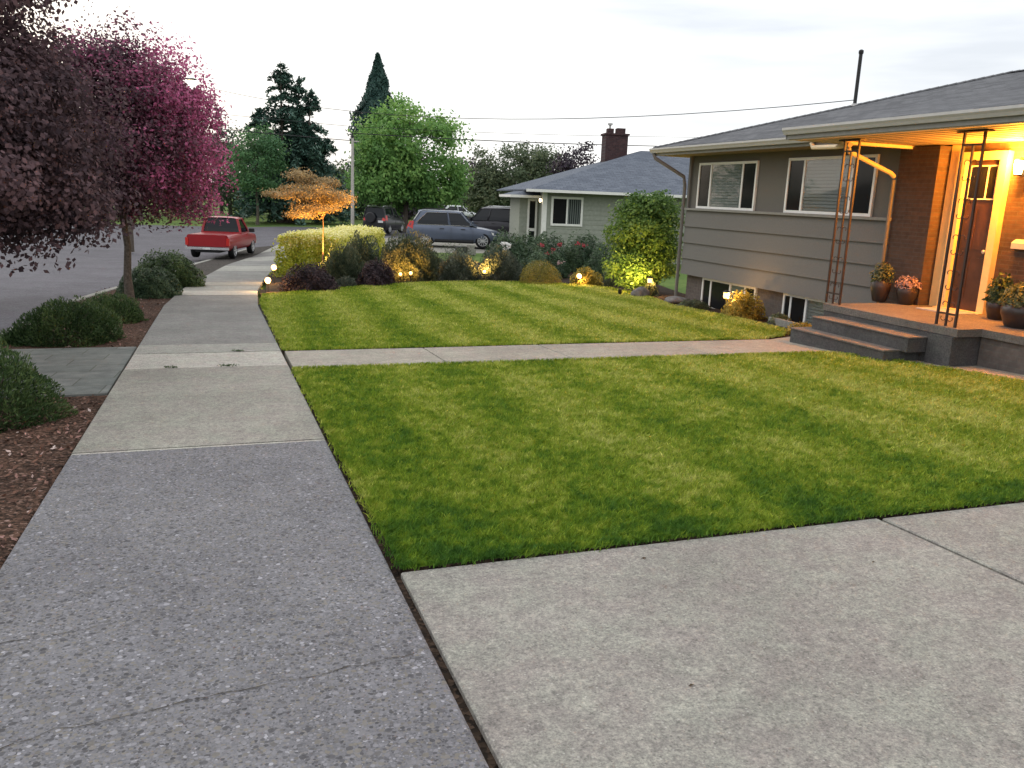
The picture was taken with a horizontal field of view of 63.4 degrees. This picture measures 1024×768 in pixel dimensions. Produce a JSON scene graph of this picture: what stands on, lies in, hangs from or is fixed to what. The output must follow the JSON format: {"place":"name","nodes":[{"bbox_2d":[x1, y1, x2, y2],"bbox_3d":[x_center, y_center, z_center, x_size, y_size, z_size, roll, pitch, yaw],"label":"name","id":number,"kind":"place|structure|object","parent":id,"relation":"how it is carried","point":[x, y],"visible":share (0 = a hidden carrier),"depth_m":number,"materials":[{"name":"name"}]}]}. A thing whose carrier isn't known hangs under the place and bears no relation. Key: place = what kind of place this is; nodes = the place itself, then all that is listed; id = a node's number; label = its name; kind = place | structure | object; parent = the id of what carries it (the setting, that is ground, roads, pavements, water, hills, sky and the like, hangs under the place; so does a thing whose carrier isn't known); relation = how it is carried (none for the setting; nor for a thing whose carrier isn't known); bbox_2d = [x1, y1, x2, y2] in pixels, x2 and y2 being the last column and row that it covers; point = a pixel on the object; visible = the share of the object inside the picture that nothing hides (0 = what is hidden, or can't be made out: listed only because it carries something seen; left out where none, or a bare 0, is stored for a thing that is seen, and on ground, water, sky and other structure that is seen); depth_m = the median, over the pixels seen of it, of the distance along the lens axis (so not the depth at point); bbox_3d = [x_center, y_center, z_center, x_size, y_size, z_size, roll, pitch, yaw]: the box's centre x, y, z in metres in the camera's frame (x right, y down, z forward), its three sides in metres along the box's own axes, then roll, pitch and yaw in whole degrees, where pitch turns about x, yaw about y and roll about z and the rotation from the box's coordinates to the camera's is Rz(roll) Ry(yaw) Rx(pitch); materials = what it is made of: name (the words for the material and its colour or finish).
{"place":"outdoors","nodes":[
{"label":"outdoors","id":0,"kind":"place"},
{"bbox_2d":[0,347,136,398],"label":"paver path","id":1,"kind":"structure","parent":0,"point":[95,371],"depth_m":9.23,"materials":[{"name":"grey concrete"}]},
{"bbox_2d":[0,224,405,331],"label":"street","id":2,"kind":"structure","parent":0,"point":[97,268],"depth_m":30.04,"materials":[{"name":"grey asphalt"}]},
{"bbox_2d":[122,74,196,251],"bbox_3d":[-15.325,-9.851,36.248,3.213,8.100,0.440,-2,14,-19],"label":"street lamp","id":3,"kind":"object","parent":2,"relation":"on","point":[191,80],"visible":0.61,"depth_m":36.32,"materials":[{"name":"white metal"}]},
{"bbox_2d":[187,82,853,118],"bbox_3d":[-4.670,-9.677,26.171,30.335,2.873,0.016,12,16,37],"label":"power line","id":4,"kind":"object","parent":3,"relation":"attached to","point":[561,118],"visible":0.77,"depth_m":21.34,"materials":[{"name":"black metal"}]},
{"bbox_2d":[185,216,256,258],"bbox_3d":[-12.404,-6.385,35.705,2.160,1.653,5.178,1,13,-4],"label":"pickup truck","id":5,"kind":"object","parent":2,"relation":"on","point":[232,236],"visible":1,"depth_m":34.52,"materials":[{"name":"red paint"}]},
{"bbox_2d":[351,132,358,224],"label":"utility pole","id":6,"kind":"object","parent":2,"relation":"on","point":[352,175],"visible":0.9,"depth_m":55.86,"materials":[{"name":"grey wood"}]},
{"bbox_2d":[218,128,350,140],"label":"power line","id":7,"kind":"object","parent":6,"relation":"attached to","point":[284,134],"visible":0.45,"depth_m":54.64,"materials":[{"name":"black metal"}]},
{"bbox_2d":[353,133,648,145],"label":"power line","id":8,"kind":"object","parent":6,"relation":"attached to","point":[491,140],"visible":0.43,"depth_m":56.38,"materials":[{"name":"black metal"}]},
{"bbox_2d":[367,127,646,136],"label":"power line","id":9,"kind":"object","parent":6,"relation":"attached to","point":[507,133],"visible":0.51,"depth_m":56.59,"materials":[{"name":"black metal"}]},
{"bbox_2d":[363,205,404,233],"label":"crossover car","id":10,"kind":"object","parent":2,"relation":"on","point":[388,220],"visible":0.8,"depth_m":53.78,"materials":[{"name":"black paint"}]},
{"bbox_2d":[336,91,476,231],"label":"shade tree","id":11,"kind":"object","parent":2,"relation":"on","point":[406,178],"visible":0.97,"depth_m":59.06,"materials":[{"name":"green plant"}]},
{"bbox_2d":[0,244,488,767],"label":"sidewalk","id":12,"kind":"structure","parent":0,"point":[198,528],"depth_m":3.61,"materials":[{"name":"concrete"}]},
{"bbox_2d":[0,622,413,748],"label":"pavement crack","id":13,"kind":"object","parent":12,"relation":"on","point":[181,701],"visible":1,"depth_m":2.87,"materials":[{"name":"grey concrete"}]},
{"bbox_2d":[82,189,686,298],"bbox_3d":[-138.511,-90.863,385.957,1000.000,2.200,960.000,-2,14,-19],"label":"ground","id":14,"kind":"structure","parent":0,"point":[250,221],"depth_m":68.24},
{"bbox_2d":[0,0,143,276],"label":"dark maple","id":15,"kind":"object","parent":14,"relation":"on","point":[41,147],"visible":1,"depth_m":8.80,"materials":[{"name":"purple plant"}]},
{"bbox_2d":[0,289,179,568],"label":"parking strip","id":16,"kind":"object","parent":14,"relation":"on","point":[11,513],"visible":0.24,"depth_m":5.96,"materials":[{"name":"brown soil"}]},
{"bbox_2d":[0,326,45,345],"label":"rosemary shrub","id":17,"kind":"object","parent":16,"relation":"on","point":[10,336],"visible":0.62,"depth_m":10.76,"materials":[{"name":"green plant"}]},
{"bbox_2d":[0,335,77,433],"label":"rosemary shrub","id":18,"kind":"object","parent":16,"relation":"on","point":[27,373],"visible":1,"depth_m":6.69,"materials":[{"name":"green plant"}]},
{"bbox_2d":[9,295,126,347],"bbox_3d":[-5.919,-0.871,11.069,1.420,0.653,1.216,-7,16,-36],"label":"rosemary shrub","id":19,"kind":"object","parent":16,"relation":"on","point":[60,313],"visible":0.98,"depth_m":10.90,"materials":[{"name":"green plant"}]},
{"bbox_2d":[0,287,161,557],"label":"bark chips","id":20,"kind":"object","parent":16,"relation":"on","point":[22,491],"visible":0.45,"depth_m":6.05,"materials":[{"name":"brown wood"}]},
{"bbox_2d":[78,291,148,323],"bbox_3d":[-6.589,-1.278,13.553,1.130,0.507,1.295,-7,16,-35],"label":"rosemary shrub","id":21,"kind":"object","parent":16,"relation":"on","point":[129,311],"visible":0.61,"depth_m":13.46,"materials":[{"name":"green plant"}]},
{"bbox_2d":[5,0,238,300],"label":"purple plum","id":22,"kind":"object","parent":16,"relation":"on","point":[172,111],"visible":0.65,"depth_m":15.57,"materials":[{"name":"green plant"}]},
{"bbox_2d":[115,266,182,298],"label":"rosemary shrub","id":23,"kind":"object","parent":16,"relation":"on","point":[154,284],"visible":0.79,"depth_m":17.68,"materials":[{"name":"green plant"}]},
{"bbox_2d":[131,248,206,288],"bbox_3d":[-8.473,-2.854,20.376,1.798,0.990,1.449,-3,14,-21],"label":"rosemary shrub","id":24,"kind":"object","parent":16,"relation":"on","point":[180,266],"visible":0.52,"depth_m":20.15,"materials":[{"name":"green plant"}]},
{"bbox_2d":[1,249,246,333],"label":"kerb","id":25,"kind":"structure","parent":14,"relation":"on","point":[93,294],"depth_m":18.87,"materials":[{"name":"grey concrete"}]},
{"bbox_2d":[160,131,216,214],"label":"background tree","id":26,"kind":"object","parent":14,"relation":"on","point":[195,186],"visible":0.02,"depth_m":80.02,"materials":[{"name":"green plant"}]},
{"bbox_2d":[211,107,232,213],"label":"conifer","id":27,"kind":"object","parent":14,"relation":"on","point":[221,210],"visible":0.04,"depth_m":87.82,"materials":[{"name":"green plant"}]},
{"bbox_2d":[174,245,275,279],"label":"verge","id":28,"kind":"structure","parent":14,"relation":"on","point":[208,267],"depth_m":32.35,"materials":[{"name":"grey concrete"}]},
{"bbox_2d":[195,119,259,215],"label":"background tree","id":29,"kind":"object","parent":14,"relation":"on","point":[229,200],"visible":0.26,"depth_m":81.53,"materials":[{"name":"green plant"}]},
{"bbox_2d":[222,121,292,224],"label":"young tree","id":30,"kind":"object","parent":14,"relation":"on","point":[269,146],"visible":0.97,"depth_m":64.07,"materials":[{"name":"green plant"}]},
{"bbox_2d":[258,299,291,371],"bbox_3d":[-3.021,0.060,8.191,1.940,1.140,29.000,-2,14,-19],"label":"sidewalk bedding","id":31,"kind":"object","parent":14,"relation":"on","point":[265,317],"visible":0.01,"depth_m":13.61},
{"bbox_2d":[230,61,360,225],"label":"cedar tree","id":32,"kind":"object","parent":14,"relation":"on","point":[302,153],"visible":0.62,"depth_m":69.14,"materials":[{"name":"green plant"}]},
{"bbox_2d":[325,159,358,217],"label":"background tree","id":33,"kind":"object","parent":14,"relation":"on","point":[342,172],"visible":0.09,"depth_m":80.23,"materials":[{"name":"green plant"}]},
{"bbox_2d":[335,164,366,219],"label":"background tree","id":34,"kind":"object","parent":14,"relation":"on","point":[359,209],"visible":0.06,"depth_m":86.83,"materials":[{"name":"green plant"}]},
{"bbox_2d":[345,52,394,213],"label":"cypress tree","id":35,"kind":"object","parent":14,"relation":"on","point":[377,86],"visible":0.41,"depth_m":89.58,"materials":[{"name":"green plant"}]},
{"bbox_2d":[364,202,419,219],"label":"background tree","id":36,"kind":"object","parent":14,"relation":"on","point":[412,213],"visible":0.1,"depth_m":80.08,"materials":[{"name":"green plant"}]},
{"bbox_2d":[395,577,498,767],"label":"driveway bedding","id":37,"kind":"object","parent":14,"relation":"on","point":[477,734],"depth_m":3.01,"materials":[{"name":"soil"}]},
{"bbox_2d":[446,205,475,216],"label":"crossover car","id":38,"kind":"object","parent":14,"relation":"on","point":[458,208],"visible":0.2,"depth_m":93.29,"materials":[{"name":"white paint"}]},
{"bbox_2d":[456,156,488,218],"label":"dark plum tree","id":39,"kind":"object","parent":14,"relation":"on","point":[472,159],"visible":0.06,"depth_m":100.39,"materials":[{"name":"green plant"}]},
{"bbox_2d":[266,263,685,304],"bbox_3d":[-1.657,-3.047,24.460,12.224,0.501,12.951,1,13,-6],"label":"garden bed","id":40,"kind":"object","parent":14,"relation":"on","point":[664,293],"visible":0.09,"depth_m":23.20,"materials":[{"name":"soil"}]},
{"bbox_2d":[258,167,357,265],"bbox_3d":[-5.497,-4.252,22.421,2.678,3.138,1.859,-2,14,-19],"label":"japanese maple","id":41,"kind":"object","parent":40,"relation":"on","point":[323,192],"visible":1,"depth_m":21.95,"materials":[{"name":"orange plant"}]},
{"bbox_2d":[277,262,339,291],"bbox_3d":[-4.992,-2.616,20.207,1.485,0.754,1.137,-4,14,-26],"label":"barberry","id":42,"kind":"object","parent":40,"relation":"on","point":[315,278],"visible":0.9,"depth_m":19.95,"materials":[{"name":"purple plant"}]},
{"bbox_2d":[269,224,384,276],"bbox_3d":[-5.782,-4.478,27.413,2.400,1.528,6.914,3,13,3],"label":"golden hedge","id":43,"kind":"object","parent":40,"relation":"on","point":[295,242],"visible":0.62,"depth_m":24.32,"materials":[{"name":"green plant"}]},
{"bbox_2d":[318,239,368,283],"bbox_3d":[-4.585,-3.345,22.627,1.506,1.256,1.297,-6,15,-33],"label":"lavender shrub","id":44,"kind":"object","parent":40,"relation":"on","point":[339,265],"visible":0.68,"depth_m":22.37,"materials":[{"name":"green plant"}]},
{"bbox_2d":[335,275,356,287],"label":"lavender shrub","id":45,"kind":"object","parent":40,"relation":"on","point":[343,281],"visible":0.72,"depth_m":21.24,"materials":[{"name":"green plant"}]},
{"bbox_2d":[347,229,379,271],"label":"broom shrub","id":46,"kind":"object","parent":40,"relation":"on","point":[366,252],"visible":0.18,"depth_m":23.79,"materials":[{"name":"green plant"}]},
{"bbox_2d":[355,258,395,285],"bbox_3d":[-3.582,-2.976,21.997,1.088,0.780,1.043,-10,17,-42],"label":"barberry","id":47,"kind":"object","parent":40,"relation":"on","point":[376,275],"visible":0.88,"depth_m":21.75,"materials":[{"name":"purple plant"}]},
{"bbox_2d":[375,228,444,281],"bbox_3d":[-2.893,-3.713,23.776,2.225,1.524,1.616,-4,14,-25],"label":"broom shrub","id":48,"kind":"object","parent":40,"relation":"on","point":[406,256],"visible":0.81,"depth_m":23.45,"materials":[{"name":"green plant"}]},
{"bbox_2d":[436,251,479,280],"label":"sage shrub","id":49,"kind":"object","parent":40,"relation":"on","point":[454,267],"visible":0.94,"depth_m":23.68,"materials":[{"name":"green plant"}]},
{"bbox_2d":[438,242,480,274],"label":"sage shrub","id":50,"kind":"object","parent":40,"relation":"on","point":[458,250],"visible":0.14,"depth_m":25.18,"materials":[{"name":"green plant"}]},
{"bbox_2d":[477,245,522,281],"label":"sage shrub","id":51,"kind":"object","parent":40,"relation":"on","point":[505,266],"visible":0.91,"depth_m":24.04,"materials":[{"name":"green plant"}]},
{"bbox_2d":[480,225,527,269],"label":"rhododendron","id":52,"kind":"object","parent":40,"relation":"on","point":[508,244],"visible":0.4,"depth_m":27.21,"materials":[{"name":"green plant"}]},
{"bbox_2d":[509,229,545,259],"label":"rhododendron","id":53,"kind":"object","parent":40,"relation":"on","point":[530,239],"visible":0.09,"depth_m":30.88,"materials":[{"name":"green plant"}]},
{"bbox_2d":[519,260,561,284],"bbox_3d":[0.786,-3.225,23.871,1.409,0.741,1.161,-9,17,-40],"label":"spirea","id":54,"kind":"object","parent":40,"relation":"on","point":[537,275],"visible":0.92,"depth_m":23.70,"materials":[{"name":"yellow plant"}]},
{"bbox_2d":[518,248,571,278],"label":"rhododendron","id":55,"kind":"object","parent":40,"relation":"on","point":[558,261],"visible":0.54,"depth_m":25.78,"materials":[{"name":"green plant"}]},
{"bbox_2d":[520,229,572,273],"bbox_3d":[1.189,-4.539,28.315,2.086,1.526,1.784,-8,17,-40],"label":"rhododendron","id":56,"kind":"object","parent":40,"relation":"on","point":[540,242],"visible":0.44,"depth_m":28.08,"materials":[{"name":"green plant"}]},
{"bbox_2d":[564,229,604,271],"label":"rhododendron","id":57,"kind":"object","parent":40,"relation":"on","point":[581,255],"visible":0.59,"depth_m":28.82,"materials":[{"name":"green plant"}]},
{"bbox_2d":[570,266,603,285],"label":"variegated shrub","id":58,"kind":"object","parent":40,"relation":"on","point":[590,277],"visible":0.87,"depth_m":23.79,"materials":[{"name":"yellow plant"}]},
{"bbox_2d":[582,239,628,277],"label":"rhododendron","id":59,"kind":"object","parent":40,"relation":"on","point":[597,257],"visible":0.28,"depth_m":26.59,"materials":[{"name":"green plant"}]},
{"bbox_2d":[601,273,628,286],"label":"shrub","id":60,"kind":"object","parent":40,"relation":"on","point":[606,282],"visible":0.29,"depth_m":23.96,"materials":[{"name":"green plant"}]},
{"bbox_2d":[599,189,685,291],"bbox_3d":[3.539,-3.757,21.993,2.408,2.845,2.399,-2,14,-19],"label":"round shrub","id":61,"kind":"object","parent":40,"relation":"on","point":[652,218],"visible":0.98,"depth_m":21.53,"materials":[{"name":"green plant"}]},
{"bbox_2d":[644,281,658,295],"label":"foundation plant","id":62,"kind":"object","parent":40,"relation":"on","point":[653,289],"visible":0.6,"depth_m":21.25,"materials":[{"name":"green plant"}]},
{"bbox_2d":[460,140,580,215],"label":"olive tree","id":63,"kind":"object","parent":14,"relation":"on","point":[489,181],"visible":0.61,"depth_m":72.01,"materials":[{"name":"green plant"}]},
{"bbox_2d":[259,289,805,355],"bbox_3d":[-0.040,-1.534,17.102,9.880,0.437,10.900,-2,14,-19],"label":"soil edge","id":64,"kind":"object","parent":14,"relation":"on","point":[263,291],"visible":0.02,"depth_m":16.43,"materials":[{"name":"brown soil"}]},
{"bbox_2d":[664,296,687,303],"bbox_3d":[3.835,-1.946,19.414,0.608,0.244,0.534,-2,14,-19],"label":"boulder","id":65,"kind":"object","parent":64,"relation":"on","point":[673,299],"visible":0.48,"depth_m":19.18,"materials":[{"name":"grey stone"}]},
{"bbox_2d":[676,299,711,309],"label":"foundation plant","id":66,"kind":"object","parent":64,"relation":"on","point":[696,303],"visible":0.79,"depth_m":18.24,"materials":[{"name":"green plant"}]},
{"bbox_2d":[723,290,730,312],"bbox_3d":[4.302,-1.605,16.683,0.160,0.570,0.160,-2,14,-19],"label":"path lamp","id":67,"kind":"object","parent":64,"relation":"on","point":[726,293],"visible":0.73,"depth_m":16.60,"materials":[{"name":"white metal"}]},
{"bbox_2d":[721,288,768,319],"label":"foundation shrub","id":68,"kind":"object","parent":64,"relation":"on","point":[742,306],"visible":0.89,"depth_m":16.30,"materials":[{"name":"yellow plant"}]},
{"bbox_2d":[767,312,791,324],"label":"foundation plant","id":69,"kind":"object","parent":64,"relation":"on","point":[780,316],"visible":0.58,"depth_m":15.54,"materials":[{"name":"green plant"}]},
{"bbox_2d":[785,322,811,334],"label":"foundation plant","id":70,"kind":"object","parent":64,"relation":"on","point":[788,331],"visible":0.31,"depth_m":14.06,"materials":[{"name":"yellow plant"}]},
{"bbox_2d":[285,339,822,370],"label":"walkway","id":71,"kind":"structure","parent":14,"relation":"on","point":[410,355],"depth_m":10.93,"materials":[{"name":"concrete"}]},
{"bbox_2d":[542,141,599,174],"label":"red leaf tree","id":72,"kind":"object","parent":14,"relation":"on","point":[569,163],"visible":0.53,"depth_m":65.66,"materials":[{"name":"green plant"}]},
{"bbox_2d":[497,123,702,263],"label":"neighbour house","id":73,"kind":"structure","parent":14,"relation":"on","point":[580,199],"depth_m":35.57,"materials":[{"name":"grey"}]},
{"bbox_2d":[526,198,537,247],"bbox_3d":[0.847,-6.814,35.896,0.420,2.400,0.065,1,13,-8],"label":"door","id":74,"kind":"structure","parent":73,"relation":"in","point":[532,202],"depth_m":35.78,"materials":[{"name":"white"}]},
{"bbox_2d":[550,196,583,226],"bbox_3d":[2.308,-7.239,34.771,1.360,1.200,0.060,1,13,-8],"label":"window","id":75,"kind":"structure","parent":73,"relation":"in","point":[565,211],"depth_m":34.76,"materials":[{"name":"white"}]},
{"bbox_2d":[292,370,986,577],"bbox_3d":[2.455,0.249,7.969,8.430,0.240,5.900,-2,14,-19],"label":"soil edge","id":76,"kind":"object","parent":14,"relation":"on","point":[381,547],"depth_m":5.03,"materials":[{"name":"brown soil"}]},
{"bbox_2d":[768,317,803,327],"bbox_3d":[5.049,-1.048,15.125,0.080,0.200,1.100,-2,14,-19],"label":"edging","id":77,"kind":"object","parent":14,"relation":"on","point":[781,322],"visible":0.36,"depth_m":15.24,"materials":[{"name":"grey stone"}]},
{"bbox_2d":[649,69,1023,374],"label":"house","id":78,"kind":"structure","parent":14,"relation":"on","point":[814,219],"depth_m":13.14,"materials":[{"name":"wood"}]},
{"bbox_2d":[696,161,759,210],"bbox_3d":[4.610,-4.272,17.862,0.045,0.998,2.200,-2,14,-19],"label":"window","id":79,"kind":"structure","parent":78,"relation":"in","point":[721,185],"depth_m":17.79,"materials":[{"name":"glass"}]},
{"bbox_2d":[700,278,757,308],"bbox_3d":[4.704,-1.885,18.100,0.045,0.690,2.040,-2,14,-19],"label":"window","id":80,"kind":"structure","parent":78,"relation":"in","point":[712,290],"depth_m":18.43,"materials":[{"name":"plastic"}]},
{"bbox_2d":[781,293,830,324],"bbox_3d":[5.594,-1.288,15.622,0.045,0.690,1.560,-2,14,-19],"label":"window","id":81,"kind":"structure","parent":78,"relation":"in","point":[800,309],"depth_m":15.80,"materials":[{"name":"plastic"}]},
{"bbox_2d":[783,154,879,216],"bbox_3d":[5.678,-3.566,14.886,0.045,1.018,2.320,-2,14,-19],"label":"window","id":82,"kind":"structure","parent":78,"relation":"in","point":[812,183],"depth_m":14.91,"materials":[{"name":"glass"}]},
{"bbox_2d":[850,49,863,106],"bbox_3d":[7.217,-6.279,17.312,0.240,1.340,0.228,-2,14,-19],"label":"service mast","id":83,"kind":"object","parent":78,"relation":"attached to","point":[861,52],"visible":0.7,"depth_m":17.26,"materials":[{"name":"black metal"}]},
{"bbox_2d":[869,260,894,301],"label":"potted plant","id":84,"kind":"object","parent":78,"relation":"on","point":[881,284],"visible":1,"depth_m":13.22,"materials":[{"name":"green plant"}]},
{"bbox_2d":[895,275,921,304],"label":"potted plant","id":85,"kind":"object","parent":78,"relation":"on","point":[906,291],"visible":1,"depth_m":12.94,"materials":[{"name":"pink plant"}]},
{"bbox_2d":[916,307,974,314],"bbox_3d":[6.452,-1.090,12.350,0.400,0.016,0.700,-2,14,-19],"label":"doormat","id":86,"kind":"object","parent":78,"relation":"on","point":[934,309],"visible":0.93,"depth_m":12.35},
{"bbox_2d":[950,160,999,311],"bbox_3d":[6.825,-2.181,12.243,0.087,2.180,0.580,-2,14,-19],"label":"door","id":87,"kind":"structure","parent":78,"relation":"in","point":[990,168],"depth_m":12.23,"materials":[{"name":"brown wood"}]},
{"bbox_2d":[981,272,1015,319],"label":"potted plant","id":88,"kind":"object","parent":78,"relation":"on","point":[993,292],"visible":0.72,"depth_m":11.52,"materials":[{"name":"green plant"}]},
{"bbox_2d":[997,281,1023,328],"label":"potted plant","id":89,"kind":"object","parent":78,"relation":"on","point":[1012,310],"visible":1,"depth_m":10.76,"materials":[{"name":"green plant"}]},
{"bbox_2d":[1013,157,1023,175],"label":"wall lamp","id":90,"kind":"object","parent":78,"relation":"attached to","point":[1018,167],"visible":1,"depth_m":11.41,"materials":[{"name":"white glass"}]},
{"bbox_2d":[368,238,497,252],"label":"neighbour driveway","id":91,"kind":"structure","parent":0,"point":[437,246],"depth_m":39.25,"materials":[{"name":"concrete"}]},
{"bbox_2d":[406,208,504,248],"bbox_3d":[-2.601,-7.293,38.715,4.570,1.719,2.200,2,13,-1],"label":"crossover car","id":92,"kind":"object","parent":91,"relation":"on","point":[448,226],"visible":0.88,"depth_m":37.91,"materials":[{"name":"grey paint"}]},
{"bbox_2d":[469,206,509,236],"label":"crossover car","id":93,"kind":"object","parent":91,"relation":"on","point":[496,218],"visible":0.11,"depth_m":46.02,"materials":[{"name":"black paint"}]},
{"bbox_2d":[423,252,518,261],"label":"side lawn","id":94,"kind":"structure","parent":0,"point":[477,256],"depth_m":33.45,"materials":[{"name":"green plant"}]},
{"bbox_2d":[455,245,475,254],"bbox_3d":[-1.920,-5.536,34.159,0.780,0.400,0.420,-2,14,-19],"label":"utility box","id":95,"kind":"object","parent":94,"relation":"on","point":[471,248],"visible":0.62,"depth_m":34.05,"materials":[{"name":"plastic"}]},
{"bbox_2d":[0,0,1023,186],"label":"sky","id":96,"kind":"structure","parent":0,"point":[523,66],"materials":[{"name":"white"}]},
{"bbox_2d":[258,280,785,353],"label":"lawn","id":97,"kind":"structure","parent":0,"point":[552,325],"depth_m":14.38,"materials":[{"name":"plant"}]},
{"bbox_2d":[630,286,649,296],"bbox_3d":[3.225,-2.263,20.827,0.551,0.392,0.386,-2,14,-19],"label":"boulder","id":98,"kind":"object","parent":97,"relation":"on","point":[641,291],"visible":0.62,"depth_m":20.67,"materials":[{"name":"grey stone"}]},
{"bbox_2d":[290,349,1023,576],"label":"lawn","id":99,"kind":"structure","parent":0,"point":[453,564],"depth_m":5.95,"materials":[{"name":"plant"}]},
{"bbox_2d":[401,502,1023,767],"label":"driveway","id":100,"kind":"structure","parent":0,"point":[832,645],"depth_m":3.27,"materials":[{"name":"concrete"}]},
{"bbox_2d":[770,337,1023,379],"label":"porch path","id":101,"kind":"structure","parent":0,"point":[994,372],"depth_m":10.52,"materials":[{"name":"concrete"}]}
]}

